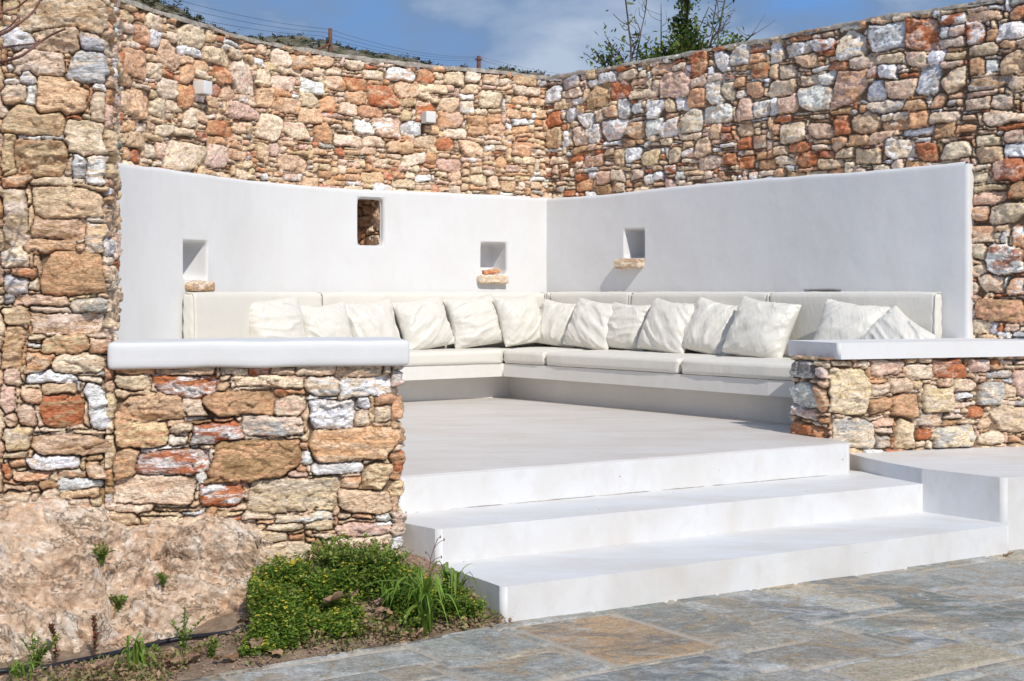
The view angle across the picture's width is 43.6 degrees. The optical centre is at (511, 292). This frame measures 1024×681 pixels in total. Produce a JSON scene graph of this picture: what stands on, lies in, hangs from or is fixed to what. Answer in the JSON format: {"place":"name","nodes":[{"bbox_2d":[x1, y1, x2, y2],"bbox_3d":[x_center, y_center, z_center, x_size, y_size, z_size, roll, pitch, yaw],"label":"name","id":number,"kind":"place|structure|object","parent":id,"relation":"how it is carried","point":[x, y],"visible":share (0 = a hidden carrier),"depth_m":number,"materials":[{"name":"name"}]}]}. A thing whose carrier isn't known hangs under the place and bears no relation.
{"place":"outdoors","nodes":[
{"label":"outdoors","id":0,"kind":"place"},
{"bbox_2d":[0,494,313,662],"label":"bedrock","id":1,"kind":"structure","parent":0,"point":[58,576],"depth_m":5.64,"materials":[{"name":"beige stone"}]},
{"bbox_2d":[0,0,65,63],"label":"bare shrub","id":2,"kind":"object","parent":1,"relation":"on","point":[7,30],"visible":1,"depth_m":4.90,"materials":[{"name":"plant"}]},
{"bbox_2d":[91,541,114,566],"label":"weed","id":3,"kind":"object","parent":1,"relation":"on","point":[102,552],"visible":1,"depth_m":5.63,"materials":[{"name":"green plant"}]},
{"bbox_2d":[109,594,128,612],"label":"weed","id":4,"kind":"object","parent":1,"relation":"on","point":[118,602],"visible":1,"depth_m":5.56,"materials":[{"name":"green plant"}]},
{"bbox_2d":[155,571,168,587],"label":"weed","id":5,"kind":"object","parent":1,"relation":"on","point":[161,577],"visible":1,"depth_m":5.62,"materials":[{"name":"green plant"}]},
{"bbox_2d":[105,337,408,566],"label":"wall","id":6,"kind":"structure","parent":1,"relation":"on","point":[289,446],"depth_m":6.02,"materials":[{"name":"stone"}]},
{"bbox_2d":[0,553,495,680],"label":"garden soil","id":7,"kind":"structure","parent":0,"point":[222,623],"depth_m":5.31,"materials":[{"name":"brown soil"}]},
{"bbox_2d":[0,656,45,680],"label":"grass tuft","id":8,"kind":"object","parent":7,"relation":"on","point":[15,672],"visible":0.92,"depth_m":4.88,"materials":[{"name":"green plant"}]},
{"bbox_2d":[18,631,60,672],"bbox_3d":[-1.843,1.410,4.991,0.161,0.164,0.105,0,0,-32],"label":"weed","id":9,"kind":"object","parent":7,"relation":"on","point":[38,656],"visible":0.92,"depth_m":4.99,"materials":[{"name":"green plant"}]},
{"bbox_2d":[47,623,60,661],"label":"succulent stalk","id":10,"kind":"object","parent":7,"relation":"on","point":[52,630],"visible":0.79,"depth_m":5.15,"materials":[{"name":"brown plant"}]},
{"bbox_2d":[73,647,79,653],"bbox_3d":[-1.798,1.480,5.284,0.030,0.026,0.033,0,0,-25],"label":"pebble","id":11,"kind":"object","parent":7,"relation":"on","point":[76,650],"visible":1,"depth_m":5.27,"materials":[{"name":"stone"}]},
{"bbox_2d":[69,664,83,669],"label":"dry leaf","id":12,"kind":"object","parent":7,"relation":"on","point":[76,666],"visible":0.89,"depth_m":4.94,"materials":[{"name":"brown plant"}]},
{"bbox_2d":[91,615,99,653],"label":"succulent stalk","id":13,"kind":"object","parent":7,"relation":"on","point":[95,633],"visible":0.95,"depth_m":5.19,"materials":[{"name":"brown plant"}]},
{"bbox_2d":[85,661,105,673],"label":"dry leaf","id":14,"kind":"object","parent":7,"relation":"on","point":[102,663],"visible":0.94,"depth_m":4.89,"materials":[{"name":"brown plant"}]},
{"bbox_2d":[120,633,156,672],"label":"grass tuft","id":15,"kind":"object","parent":7,"relation":"on","point":[139,654],"visible":0.88,"depth_m":4.95,"materials":[{"name":"green plant"}]},
{"bbox_2d":[145,644,160,661],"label":"weed","id":16,"kind":"object","parent":7,"relation":"on","point":[154,648],"visible":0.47,"depth_m":5.10,"materials":[{"name":"green plant"}]},
{"bbox_2d":[164,656,181,664],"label":"dry leaf","id":17,"kind":"object","parent":7,"relation":"on","point":[178,658],"visible":0.99,"depth_m":4.96,"materials":[{"name":"brown plant"}]},
{"bbox_2d":[0,607,346,673],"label":"irrigation hose","id":18,"kind":"object","parent":7,"relation":"on","point":[148,645],"visible":0.53,"depth_m":5.23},
{"bbox_2d":[168,607,203,652],"bbox_3d":[-1.347,1.401,5.262,0.182,0.184,0.121,0,0,43],"label":"weed","id":19,"kind":"object","parent":7,"relation":"on","point":[181,638],"visible":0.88,"depth_m":5.25,"materials":[{"name":"green plant"}]},
{"bbox_2d":[182,652,201,660],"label":"dry leaf","id":20,"kind":"object","parent":7,"relation":"on","point":[191,655],"visible":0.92,"depth_m":5.07,"materials":[{"name":"brown plant"}]},
{"bbox_2d":[200,634,221,657],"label":"weed","id":21,"kind":"object","parent":7,"relation":"on","point":[211,649],"visible":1,"depth_m":5.17,"materials":[{"name":"green plant"}]},
{"bbox_2d":[205,634,217,643],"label":"dry leaf","id":22,"kind":"object","parent":7,"relation":"on","point":[207,641],"visible":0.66,"depth_m":5.30,"materials":[{"name":"brown plant"}]},
{"bbox_2d":[222,652,238,660],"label":"dry leaf","id":23,"kind":"object","parent":7,"relation":"on","point":[231,657],"visible":1,"depth_m":5.11,"materials":[{"name":"brown plant"}]},
{"bbox_2d":[235,618,249,623],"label":"dry leaf","id":24,"kind":"object","parent":7,"relation":"on","point":[240,620],"visible":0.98,"depth_m":5.44,"materials":[{"name":"brown plant"}]},
{"bbox_2d":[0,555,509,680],"bbox_3d":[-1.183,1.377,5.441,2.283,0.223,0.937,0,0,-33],"label":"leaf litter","id":25,"kind":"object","parent":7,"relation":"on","point":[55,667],"visible":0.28,"depth_m":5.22,"materials":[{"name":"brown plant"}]},
{"bbox_2d":[6,587,514,680],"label":"sprouts","id":26,"kind":"object","parent":7,"relation":"on","point":[154,674],"visible":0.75,"depth_m":5.05,"materials":[{"name":"green plant"}]},
{"bbox_2d":[267,648,282,654],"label":"dry leaf","id":27,"kind":"object","parent":7,"relation":"on","point":[279,651],"visible":1,"depth_m":5.13,"materials":[{"name":"brown plant"}]},
{"bbox_2d":[278,569,295,582],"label":"weed","id":28,"kind":"object","parent":7,"relation":"on","point":[287,575],"visible":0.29,"depth_m":5.84,"materials":[{"name":"green plant"}]},
{"bbox_2d":[300,561,337,585],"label":"weed","id":29,"kind":"object","parent":7,"relation":"on","point":[316,570],"visible":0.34,"depth_m":5.77,"materials":[{"name":"green plant"}]},
{"bbox_2d":[310,543,354,571],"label":"weed","id":30,"kind":"object","parent":7,"relation":"on","point":[322,557],"visible":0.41,"depth_m":5.97,"materials":[{"name":"green plant"}]},
{"bbox_2d":[318,532,387,577],"bbox_3d":[-0.720,1.246,5.820,0.325,0.267,0.277,0,0,12],"label":"weed","id":31,"kind":"object","parent":7,"relation":"on","point":[350,555],"visible":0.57,"depth_m":5.82,"materials":[{"name":"green plant"}]},
{"bbox_2d":[341,566,380,601],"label":"weed","id":32,"kind":"object","parent":7,"relation":"on","point":[360,588],"visible":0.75,"depth_m":5.73,"materials":[{"name":"green plant"}]},
{"bbox_2d":[236,530,490,657],"bbox_3d":[-0.798,1.303,5.733,1.150,0.338,0.881,0,0,-30],"label":"ground cover","id":33,"kind":"object","parent":7,"relation":"on","point":[276,597],"visible":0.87,"depth_m":5.57,"materials":[{"name":"green plant"}]},
{"bbox_2d":[248,637,263,649],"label":"dry leaf","id":34,"kind":"object","parent":33,"relation":"on","point":[254,642],"visible":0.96,"depth_m":5.19,"materials":[{"name":"brown plant"}]},
{"bbox_2d":[323,591,342,604],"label":"dry leaf","id":35,"kind":"object","parent":33,"relation":"on","point":[333,597],"visible":1,"depth_m":5.52,"materials":[{"name":"brown plant"}]},
{"bbox_2d":[343,589,357,596],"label":"dry leaf","id":36,"kind":"object","parent":33,"relation":"on","point":[353,594],"visible":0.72,"depth_m":5.63,"materials":[{"name":"brown plant"}]},
{"bbox_2d":[372,598,382,605],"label":"dry leaf","id":37,"kind":"object","parent":33,"relation":"on","point":[375,602],"visible":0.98,"depth_m":5.59,"materials":[{"name":"brown plant"}]},
{"bbox_2d":[375,606,392,613],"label":"dry leaf","id":38,"kind":"object","parent":33,"relation":"on","point":[387,609],"visible":0.98,"depth_m":5.49,"materials":[{"name":"brown plant"}]},
{"bbox_2d":[367,622,375,628],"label":"dry leaf","id":39,"kind":"object","parent":7,"relation":"on","point":[373,626],"visible":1,"depth_m":5.43,"materials":[{"name":"brown plant"}]},
{"bbox_2d":[357,537,413,589],"bbox_3d":[-0.565,1.252,5.837,0.282,0.269,0.307,0,0,-18],"label":"weed","id":40,"kind":"object","parent":7,"relation":"on","point":[372,555],"visible":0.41,"depth_m":5.82,"materials":[{"name":"green plant"}]},
{"bbox_2d":[366,571,405,617],"bbox_3d":[-0.524,1.342,5.644,0.233,0.203,0.197,0,0,40],"label":"plant","id":41,"kind":"object","parent":7,"relation":"on","point":[386,588],"visible":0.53,"depth_m":5.62,"materials":[{"name":"green plant"}]},
{"bbox_2d":[396,610,425,632],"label":"weed","id":42,"kind":"object","parent":7,"relation":"on","point":[411,623],"visible":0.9,"depth_m":5.49,"materials":[{"name":"green plant"}]},
{"bbox_2d":[363,561,474,635],"bbox_3d":[-0.414,1.328,5.542,0.562,0.306,0.540,0,0,0],"label":"grass tuft","id":43,"kind":"object","parent":7,"relation":"on","point":[421,601],"visible":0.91,"depth_m":5.51,"materials":[{"name":"green plant"}]},
{"bbox_2d":[425,535,444,574],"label":"seed stalk","id":44,"kind":"object","parent":7,"relation":"on","point":[431,555],"visible":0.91,"depth_m":5.55,"materials":[{"name":"plant"}]},
{"bbox_2d":[426,562,480,614],"bbox_3d":[-0.255,1.327,5.733,0.234,0.230,0.274,0,0,-37],"label":"grass tuft","id":45,"kind":"object","parent":7,"relation":"on","point":[455,581],"visible":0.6,"depth_m":5.71,"materials":[{"name":"green plant"}]},
{"bbox_2d":[458,587,472,595],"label":"weed","id":46,"kind":"object","parent":7,"relation":"on","point":[468,590],"visible":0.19,"depth_m":5.81,"materials":[{"name":"green plant"}]},
{"bbox_2d":[472,598,488,614],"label":"weed","id":47,"kind":"object","parent":7,"relation":"on","point":[479,600],"visible":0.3,"depth_m":5.72,"materials":[{"name":"green plant"}]},
{"bbox_2d":[137,0,542,74],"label":"hillside","id":48,"kind":"structure","parent":0,"point":[285,40],"depth_m":91.97,"materials":[{"name":"green plant"}]},
{"bbox_2d":[310,28,331,52],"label":"utility pole","id":49,"kind":"object","parent":48,"relation":"on","point":[329,41],"visible":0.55,"depth_m":59.91,"materials":[{"name":"brown wood"}]},
{"bbox_2d":[154,0,549,75],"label":"hillside scrub","id":50,"kind":"object","parent":48,"relation":"on","point":[336,44],"visible":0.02,"depth_m":93.94,"materials":[{"name":"green plant"}]},
{"bbox_2d":[475,56,481,67],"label":"utility pole","id":51,"kind":"object","parent":48,"relation":"on","point":[478,58],"visible":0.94,"depth_m":89.88,"materials":[{"name":"brown wood"}]},
{"bbox_2d":[160,10,517,70],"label":"cable","id":52,"kind":"object","parent":51,"relation":"attached to","point":[317,35],"visible":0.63,"depth_m":57.70,"materials":[{"name":"black"}]},
{"bbox_2d":[160,2,546,74],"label":"cable","id":53,"kind":"object","parent":51,"relation":"attached to","point":[302,30],"visible":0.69,"depth_m":55.19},
{"bbox_2d":[179,0,557,73],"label":"cable","id":54,"kind":"object","parent":51,"relation":"attached to","point":[336,31],"visible":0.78,"depth_m":58.97,"materials":[{"name":"black"}]},
{"bbox_2d":[160,0,975,75],"label":"sky","id":55,"kind":"structure","parent":0,"point":[553,36],"materials":[{"name":"blue"}]},
{"bbox_2d":[183,549,1023,680],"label":"paving","id":56,"kind":"structure","parent":0,"point":[959,620],"depth_m":5.38,"materials":[{"name":"stone"}]},
{"bbox_2d":[180,627,493,680],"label":"paving edge","id":57,"kind":"object","parent":56,"relation":"attached to","point":[253,669],"visible":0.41,"depth_m":4.99,"materials":[{"name":"grey stone"}]},
{"bbox_2d":[398,441,1008,622],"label":"steps","id":58,"kind":"structure","parent":56,"relation":"on","point":[536,542],"depth_m":6.73,"materials":[{"name":"white paint"}]},
{"bbox_2d":[850,446,1023,550],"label":"plaster block","id":59,"kind":"structure","parent":56,"relation":"on","point":[985,484],"depth_m":7.55,"materials":[{"name":"white paint"}]},
{"bbox_2d":[788,338,1023,452],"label":"wall","id":60,"kind":"structure","parent":59,"relation":"on","point":[872,395],"depth_m":8.50,"materials":[{"name":"stone"}]},
{"bbox_2d":[398,397,849,477],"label":"terrace floor","id":61,"kind":"structure","parent":0,"point":[468,435],"depth_m":8.48,"materials":[{"name":"white concrete"}]},
{"bbox_2d":[114,0,549,338],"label":"stone wall","id":62,"kind":"structure","parent":61,"relation":"on","point":[270,167],"depth_m":10.94,"materials":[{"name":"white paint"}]},
{"bbox_2d":[193,80,211,95],"bbox_3d":[-2.373,-1.565,9.822,0.110,0.106,0.096,0,0,25],"label":"wall lamp","id":63,"kind":"object","parent":62,"relation":"attached to","point":[202,87],"visible":1,"depth_m":9.78,"materials":[{"name":"white"}]},
{"bbox_2d":[421,111,435,123],"bbox_3d":[-0.758,-1.584,11.620,0.096,0.106,0.110,0,0,-30],"label":"wall lamp","id":64,"kind":"object","parent":62,"relation":"attached to","point":[428,117],"visible":1,"depth_m":11.58,"materials":[{"name":"white"}]},
{"bbox_2d":[482,268,499,274],"bbox_3d":[-0.200,-0.190,11.931,0.179,0.064,0.076,0,0,-28],"label":"stone fragment","id":65,"kind":"object","parent":62,"relation":"on","point":[490,271],"visible":1,"depth_m":11.91,"materials":[{"name":"stone"}]},
{"bbox_2d":[397,363,794,422],"bbox_3d":[0.323,0.800,10.326,6.313,0.340,3.948,0,0,0],"label":"bench","id":66,"kind":"object","parent":61,"relation":"on","point":[751,399],"visible":0.38,"depth_m":10.54,"materials":[{"name":"white paint"}]},
{"bbox_2d":[404,347,516,366],"bbox_3d":[-0.470,0.569,11.321,1.508,0.138,0.464,0,0,-33],"label":"seat cushion","id":67,"kind":"object","parent":66,"relation":"on","point":[442,357],"visible":0.73,"depth_m":11.06,"materials":[{"name":"beige fabric"}]},
{"bbox_2d":[391,295,454,349],"bbox_3d":[-0.775,0.275,11.273,0.560,0.507,0.284,0,0,-36],"label":"pillow","id":68,"kind":"object","parent":67,"relation":"on","point":[423,324],"visible":0.92,"depth_m":11.17,"materials":[{"name":"beige fabric"}]},
{"bbox_2d":[320,291,545,348],"bbox_3d":[-0.697,0.263,11.505,2.305,0.538,0.213,0,0,-33],"label":"back cushion","id":69,"kind":"object","parent":67,"relation":"on","point":[329,298],"visible":0.27,"depth_m":11.38,"materials":[{"name":"beige fabric"}]},
{"bbox_2d":[443,293,503,348],"bbox_3d":[-0.339,0.259,11.543,0.541,0.499,0.288,0,0,-33],"label":"pillow","id":70,"kind":"object","parent":67,"relation":"on","point":[473,322],"visible":0.98,"depth_m":11.45,"materials":[{"name":"beige fabric"}]},
{"bbox_2d":[494,293,541,346],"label":"pillow","id":71,"kind":"object","parent":67,"relation":"on","point":[519,318],"visible":0.98,"depth_m":11.57,"materials":[{"name":"beige fabric"}]},
{"bbox_2d":[504,346,592,364],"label":"seat cushion","id":72,"kind":"object","parent":66,"relation":"on","point":[530,355],"visible":0.68,"depth_m":11.17,"materials":[{"name":"beige fabric"}]},
{"bbox_2d":[544,292,550,346],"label":"back cushion","id":73,"kind":"object","parent":72,"relation":"on","point":[548,298],"visible":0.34,"depth_m":12.06,"materials":[{"name":"beige fabric"}]},
{"bbox_2d":[535,299,575,347],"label":"pillow","id":74,"kind":"object","parent":72,"relation":"on","point":[555,320],"visible":0.59,"depth_m":11.66,"materials":[{"name":"beige fabric"}]},
{"bbox_2d":[549,292,632,349],"bbox_3d":[0.737,0.263,11.710,0.142,0.538,1.020,0,0,-44],"label":"back cushion","id":75,"kind":"object","parent":72,"relation":"on","point":[600,297],"visible":0.29,"depth_m":11.63,"materials":[{"name":"beige fabric"}]},
{"bbox_2d":[546,349,737,373],"bbox_3d":[1.069,0.569,10.643,0.786,0.138,1.504,0,0,-42],"label":"seat cushion","id":76,"kind":"object","parent":66,"relation":"on","point":[642,361],"visible":0.84,"depth_m":10.35,"materials":[{"name":"beige fabric"}]},
{"bbox_2d":[563,298,613,349],"bbox_3d":[0.716,0.285,11.383,0.532,0.470,0.292,0,0,42],"label":"pillow","id":77,"kind":"object","parent":76,"relation":"on","point":[587,328],"visible":0.87,"depth_m":11.29,"materials":[{"name":"beige fabric"}]},
{"bbox_2d":[606,302,650,350],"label":"pillow","id":78,"kind":"object","parent":76,"relation":"on","point":[625,323],"visible":0.74,"depth_m":11.07,"materials":[{"name":"beige fabric"}]},
{"bbox_2d":[637,298,695,352],"bbox_3d":[1.312,0.285,10.741,0.312,0.471,0.528,0,0,-39],"label":"pillow","id":79,"kind":"object","parent":76,"relation":"on","point":[664,325],"visible":0.85,"depth_m":10.63,"materials":[{"name":"beige fabric"}]},
{"bbox_2d":[629,291,771,355],"bbox_3d":[1.583,0.262,10.786,0.140,0.538,1.503,0,0,-42],"label":"back cushion","id":80,"kind":"object","parent":76,"relation":"on","point":[726,298],"visible":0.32,"depth_m":10.77,"materials":[{"name":"beige fabric"}]},
{"bbox_2d":[683,297,737,355],"bbox_3d":[1.651,0.290,10.453,0.561,0.505,0.317,0,0,44],"label":"pillow","id":81,"kind":"object","parent":76,"relation":"on","point":[707,327],"visible":0.69,"depth_m":10.37,"materials":[{"name":"beige fabric"}]},
{"bbox_2d":[681,356,794,380],"bbox_3d":[2.242,0.569,9.337,0.814,0.139,2.012,0,0,-43],"label":"seat cushion","id":82,"kind":"object","parent":66,"relation":"on","point":[753,367],"visible":0.42,"depth_m":9.43,"materials":[{"name":"beige fabric"}]},
{"bbox_2d":[722,296,800,357],"bbox_3d":[1.937,0.285,9.975,0.585,0.508,0.324,0,0,43],"label":"pillow","id":83,"kind":"object","parent":82,"relation":"on","point":[760,329],"visible":0.91,"depth_m":9.86,"materials":[{"name":"beige fabric"}]},
{"bbox_2d":[814,299,889,339],"bbox_3d":[2.483,0.285,9.418,0.528,0.473,0.328,0,0,40],"label":"pillow","id":84,"kind":"object","parent":82,"relation":"on","point":[842,321],"visible":0.57,"depth_m":9.35,"materials":[{"name":"beige fabric"}]},
{"bbox_2d":[768,291,941,357],"bbox_3d":[2.557,0.263,9.680,0.154,0.538,1.463,0,0,-42],"label":"back cushion","id":85,"kind":"object","parent":82,"relation":"on","point":[922,309],"visible":0.46,"depth_m":9.52,"materials":[{"name":"beige fabric"}]},
{"bbox_2d":[860,305,936,338],"bbox_3d":[2.731,0.342,9.155,0.308,0.491,0.537,0,0,-29],"label":"pillow","id":86,"kind":"object","parent":82,"relation":"on","point":[895,322],"visible":0.41,"depth_m":9.11,"materials":[{"name":"beige fabric"}]},
{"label":"seat cushion","id":87,"kind":"object","parent":66,"relation":"on","visible":0},
{"bbox_2d":[183,291,323,338],"bbox_3d":[-2.062,0.263,10.206,0.225,0.538,1.564,0,0,30],"label":"back cushion","id":88,"kind":"object","parent":87,"relation":"on","point":[213,314],"visible":0.47,"depth_m":9.80,"materials":[{"name":"beige fabric"}]},
{"bbox_2d":[249,295,306,337],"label":"pillow","id":89,"kind":"object","parent":87,"relation":"on","point":[280,318],"visible":0.64,"depth_m":10.16,"materials":[{"name":"beige fabric"}]},
{"bbox_2d":[300,302,351,336],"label":"pillow","id":90,"kind":"object","parent":87,"relation":"on","point":[331,320],"visible":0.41,"depth_m":10.60,"materials":[{"name":"beige fabric"}]},
{"bbox_2d":[345,299,399,337],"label":"pillow","id":91,"kind":"object","parent":87,"relation":"on","point":[375,319],"visible":0.51,"depth_m":10.90,"materials":[{"name":"beige fabric"}]},
{"bbox_2d":[544,0,1023,338],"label":"stone wall","id":92,"kind":"structure","parent":61,"relation":"on","point":[885,153],"depth_m":10.08,"materials":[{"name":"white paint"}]},
{"label":"ground","id":93,"kind":"structure","parent":0,"visible":0},
{"bbox_2d":[0,0,125,519],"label":"stone wall","id":94,"kind":"structure","parent":93,"relation":"on","point":[61,296],"depth_m":5.81,"materials":[{"name":"beige stone"}]},
{"bbox_2d":[133,0,186,16],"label":"conifer","id":95,"kind":"object","parent":93,"relation":"on","point":[149,3],"visible":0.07,"depth_m":26.82,"materials":[{"name":"green plant"}]},
{"bbox_2d":[581,0,666,67],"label":"leafy tree","id":96,"kind":"object","parent":93,"relation":"on","point":[619,59],"visible":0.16,"depth_m":14.55,"materials":[{"name":"green plant"}]},
{"bbox_2d":[636,0,716,59],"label":"leafy tree","id":97,"kind":"object","parent":93,"relation":"on","point":[683,41],"visible":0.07,"depth_m":14.39,"materials":[{"name":"green plant"}]},
{"bbox_2d":[676,0,773,49],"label":"bare tree","id":98,"kind":"object","parent":93,"relation":"on","point":[732,40],"visible":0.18,"depth_m":14.40,"materials":[{"name":"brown plant"}]}
]}

